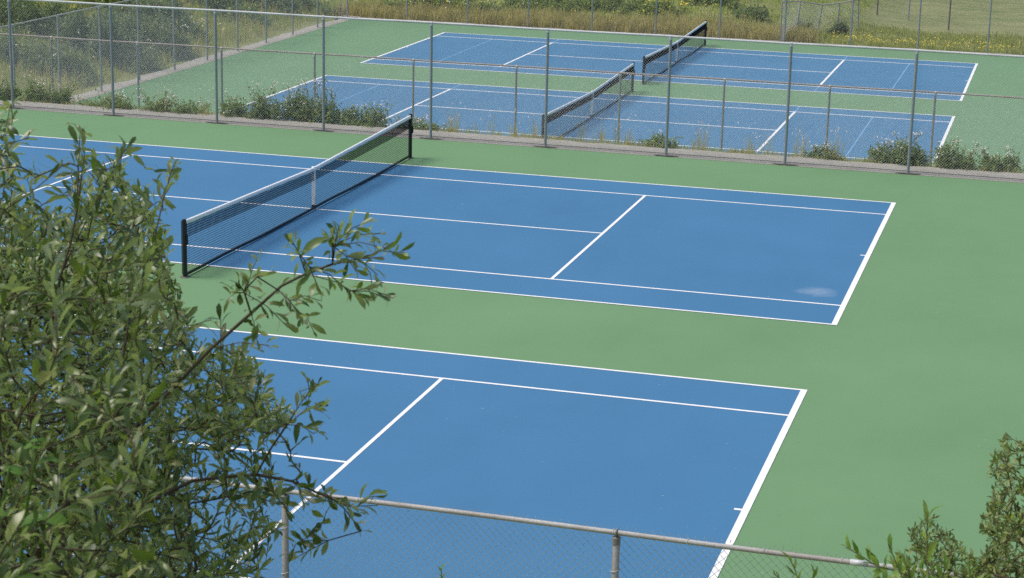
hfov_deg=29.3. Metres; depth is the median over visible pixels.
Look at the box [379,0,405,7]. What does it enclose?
bank shrub
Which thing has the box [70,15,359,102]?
side gravel path
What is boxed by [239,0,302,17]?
bank shrub
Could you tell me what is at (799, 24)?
young conifer
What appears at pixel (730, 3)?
bank shrub
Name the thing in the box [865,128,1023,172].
bramble bush
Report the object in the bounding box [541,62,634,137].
tennis net
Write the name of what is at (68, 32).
bank shrub
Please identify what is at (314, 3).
bank shrub
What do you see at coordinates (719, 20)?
chain link fence
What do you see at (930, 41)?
yellow flowers
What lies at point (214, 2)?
bank shrub
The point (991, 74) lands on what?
court apron
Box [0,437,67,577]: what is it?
bramble shoot
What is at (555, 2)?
bank shrub
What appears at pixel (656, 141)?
weed clump
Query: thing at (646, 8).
bank shrub
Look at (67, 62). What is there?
bank shrub
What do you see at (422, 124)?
weed clump
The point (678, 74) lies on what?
youth court lines
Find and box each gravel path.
[0,100,1023,178]
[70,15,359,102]
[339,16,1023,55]
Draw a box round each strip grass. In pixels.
[18,98,1023,173]
[153,94,848,159]
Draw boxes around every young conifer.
[792,14,813,29]
[826,16,850,34]
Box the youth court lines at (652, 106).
[326,85,872,156]
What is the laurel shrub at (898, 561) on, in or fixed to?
on the ground at (1013, 18)
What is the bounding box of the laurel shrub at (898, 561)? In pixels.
[841,500,983,577]
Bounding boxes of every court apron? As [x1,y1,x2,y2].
[0,109,1023,577]
[71,20,1023,172]
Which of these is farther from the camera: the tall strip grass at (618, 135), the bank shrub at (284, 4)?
the bank shrub at (284, 4)
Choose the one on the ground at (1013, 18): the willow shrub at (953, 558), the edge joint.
the willow shrub at (953, 558)
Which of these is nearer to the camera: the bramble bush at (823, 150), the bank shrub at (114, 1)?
the bramble bush at (823, 150)
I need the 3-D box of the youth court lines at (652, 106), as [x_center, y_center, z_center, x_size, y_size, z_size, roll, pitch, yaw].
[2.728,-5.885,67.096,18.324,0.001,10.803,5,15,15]
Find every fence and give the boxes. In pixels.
[0,0,347,99]
[0,0,1023,180]
[0,33,1023,171]
[1,461,1020,577]
[347,0,1023,54]
[780,0,858,41]
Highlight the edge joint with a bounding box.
[24,106,1023,179]
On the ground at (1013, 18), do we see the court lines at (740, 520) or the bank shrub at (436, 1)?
the bank shrub at (436, 1)
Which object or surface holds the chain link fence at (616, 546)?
on the ground at (1013, 18)
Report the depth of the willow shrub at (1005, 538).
7.54 m
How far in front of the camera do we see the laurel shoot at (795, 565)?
6.66 m
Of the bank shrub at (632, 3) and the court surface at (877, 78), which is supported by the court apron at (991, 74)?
the court surface at (877, 78)
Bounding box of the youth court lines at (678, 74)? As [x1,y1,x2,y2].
[440,39,909,90]
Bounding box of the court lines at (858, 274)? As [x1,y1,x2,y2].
[0,134,895,324]
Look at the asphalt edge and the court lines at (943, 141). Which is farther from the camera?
the court lines at (943, 141)
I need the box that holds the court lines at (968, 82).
[361,32,977,100]
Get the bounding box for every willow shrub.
[900,514,992,577]
[963,431,1023,577]
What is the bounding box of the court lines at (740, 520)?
[13,318,806,577]
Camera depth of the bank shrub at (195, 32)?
83.74 m
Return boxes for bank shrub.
[0,0,107,52]
[0,20,78,74]
[2,0,87,32]
[18,41,105,86]
[43,0,167,74]
[79,0,176,28]
[88,0,198,59]
[126,0,212,40]
[182,0,275,25]
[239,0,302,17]
[294,0,340,16]
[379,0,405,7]
[395,0,480,10]
[472,1,504,11]
[497,0,584,12]
[580,0,649,15]
[639,0,688,16]
[679,0,740,9]
[726,0,772,21]
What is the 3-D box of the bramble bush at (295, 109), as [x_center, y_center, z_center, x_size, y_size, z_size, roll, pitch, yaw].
[-5.611,-5.081,53.091,5.140,1.480,1.597,5,15,15]
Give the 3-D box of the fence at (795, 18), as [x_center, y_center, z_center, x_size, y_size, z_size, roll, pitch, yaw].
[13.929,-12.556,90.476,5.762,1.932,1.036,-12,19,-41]
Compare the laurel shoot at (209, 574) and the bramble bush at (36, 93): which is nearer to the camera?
the laurel shoot at (209, 574)
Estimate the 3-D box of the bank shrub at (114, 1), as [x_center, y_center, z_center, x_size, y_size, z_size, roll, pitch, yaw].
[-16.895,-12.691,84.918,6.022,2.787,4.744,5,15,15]
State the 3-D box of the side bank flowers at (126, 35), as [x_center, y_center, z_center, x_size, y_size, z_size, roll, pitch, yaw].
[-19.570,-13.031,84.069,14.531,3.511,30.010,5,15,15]
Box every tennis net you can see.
[180,114,413,277]
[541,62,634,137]
[641,20,706,84]
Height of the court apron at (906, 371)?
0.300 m
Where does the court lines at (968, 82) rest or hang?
on the court surface at (877, 78)
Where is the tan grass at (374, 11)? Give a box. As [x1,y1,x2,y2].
[330,0,822,42]
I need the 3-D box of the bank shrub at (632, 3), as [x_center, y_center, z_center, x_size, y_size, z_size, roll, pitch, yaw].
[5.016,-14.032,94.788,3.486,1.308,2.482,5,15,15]
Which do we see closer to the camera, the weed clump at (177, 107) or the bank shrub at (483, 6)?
the weed clump at (177, 107)
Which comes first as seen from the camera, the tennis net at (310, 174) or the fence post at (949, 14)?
the tennis net at (310, 174)
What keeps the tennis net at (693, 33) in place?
on the court apron at (991, 74)
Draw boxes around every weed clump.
[70,88,214,114]
[390,114,455,131]
[636,130,682,148]
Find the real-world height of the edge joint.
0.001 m
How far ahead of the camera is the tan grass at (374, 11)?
91.99 m
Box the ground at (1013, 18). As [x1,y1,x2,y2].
[0,0,1023,182]
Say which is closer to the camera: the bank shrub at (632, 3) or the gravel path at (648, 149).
the gravel path at (648, 149)
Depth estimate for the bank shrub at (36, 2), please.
79.53 m
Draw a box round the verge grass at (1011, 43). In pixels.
[791,6,1023,54]
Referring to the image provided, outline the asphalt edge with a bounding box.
[0,105,1023,182]
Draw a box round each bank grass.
[0,0,342,100]
[326,0,876,39]
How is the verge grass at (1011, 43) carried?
on the ground at (1013, 18)
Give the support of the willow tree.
on the ground at (1013, 18)
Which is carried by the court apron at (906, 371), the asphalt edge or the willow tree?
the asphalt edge
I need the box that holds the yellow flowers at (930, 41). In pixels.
[833,31,1019,50]
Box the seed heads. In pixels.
[157,83,846,143]
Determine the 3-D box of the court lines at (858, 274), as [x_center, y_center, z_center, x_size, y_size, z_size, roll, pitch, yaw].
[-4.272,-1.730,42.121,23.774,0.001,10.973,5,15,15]
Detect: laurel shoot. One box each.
[195,561,218,577]
[437,564,446,577]
[772,551,817,577]
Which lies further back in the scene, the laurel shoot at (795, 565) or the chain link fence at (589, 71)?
the chain link fence at (589, 71)
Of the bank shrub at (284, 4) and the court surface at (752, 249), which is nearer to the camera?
the court surface at (752, 249)
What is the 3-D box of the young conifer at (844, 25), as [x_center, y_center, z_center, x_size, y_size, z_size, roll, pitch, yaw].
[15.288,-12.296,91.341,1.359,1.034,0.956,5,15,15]
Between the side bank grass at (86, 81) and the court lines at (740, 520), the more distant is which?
the side bank grass at (86, 81)
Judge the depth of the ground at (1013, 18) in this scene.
96.44 m
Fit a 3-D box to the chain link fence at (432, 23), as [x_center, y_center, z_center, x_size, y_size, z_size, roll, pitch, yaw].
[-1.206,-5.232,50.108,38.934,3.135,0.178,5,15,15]
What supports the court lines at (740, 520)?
on the court surface at (666, 469)
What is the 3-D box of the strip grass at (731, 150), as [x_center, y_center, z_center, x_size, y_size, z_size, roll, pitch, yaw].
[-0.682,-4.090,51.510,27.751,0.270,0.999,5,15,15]
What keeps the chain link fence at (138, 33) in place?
on the ground at (1013, 18)
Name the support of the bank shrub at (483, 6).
on the ground at (1013, 18)
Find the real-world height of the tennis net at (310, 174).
1.100 m
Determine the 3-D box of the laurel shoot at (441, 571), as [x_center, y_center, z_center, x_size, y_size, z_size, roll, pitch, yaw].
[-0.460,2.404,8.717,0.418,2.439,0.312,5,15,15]
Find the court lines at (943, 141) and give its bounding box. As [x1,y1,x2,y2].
[223,75,954,165]
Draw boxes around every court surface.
[0,134,890,324]
[0,318,802,577]
[240,76,954,165]
[363,33,974,100]
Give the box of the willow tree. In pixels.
[0,96,414,577]
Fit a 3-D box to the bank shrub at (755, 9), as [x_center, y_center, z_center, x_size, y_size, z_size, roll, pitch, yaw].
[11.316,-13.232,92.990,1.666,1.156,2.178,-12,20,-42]
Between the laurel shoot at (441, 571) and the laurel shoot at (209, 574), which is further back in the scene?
the laurel shoot at (441, 571)
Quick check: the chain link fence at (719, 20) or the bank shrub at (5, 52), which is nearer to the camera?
the bank shrub at (5, 52)
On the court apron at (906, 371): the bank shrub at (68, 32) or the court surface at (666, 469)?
the court surface at (666, 469)
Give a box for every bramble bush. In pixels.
[0,73,78,103]
[218,76,394,128]
[800,141,844,160]
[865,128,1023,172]
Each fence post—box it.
[907,0,910,19]
[948,0,951,29]
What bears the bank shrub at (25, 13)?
on the ground at (1013, 18)
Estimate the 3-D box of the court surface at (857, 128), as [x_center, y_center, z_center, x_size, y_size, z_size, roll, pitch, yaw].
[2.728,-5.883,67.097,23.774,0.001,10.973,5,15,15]
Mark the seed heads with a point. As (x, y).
(581, 117)
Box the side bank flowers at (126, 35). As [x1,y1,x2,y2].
[9,3,287,72]
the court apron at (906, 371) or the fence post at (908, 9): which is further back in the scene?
the fence post at (908, 9)
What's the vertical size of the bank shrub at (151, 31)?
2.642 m

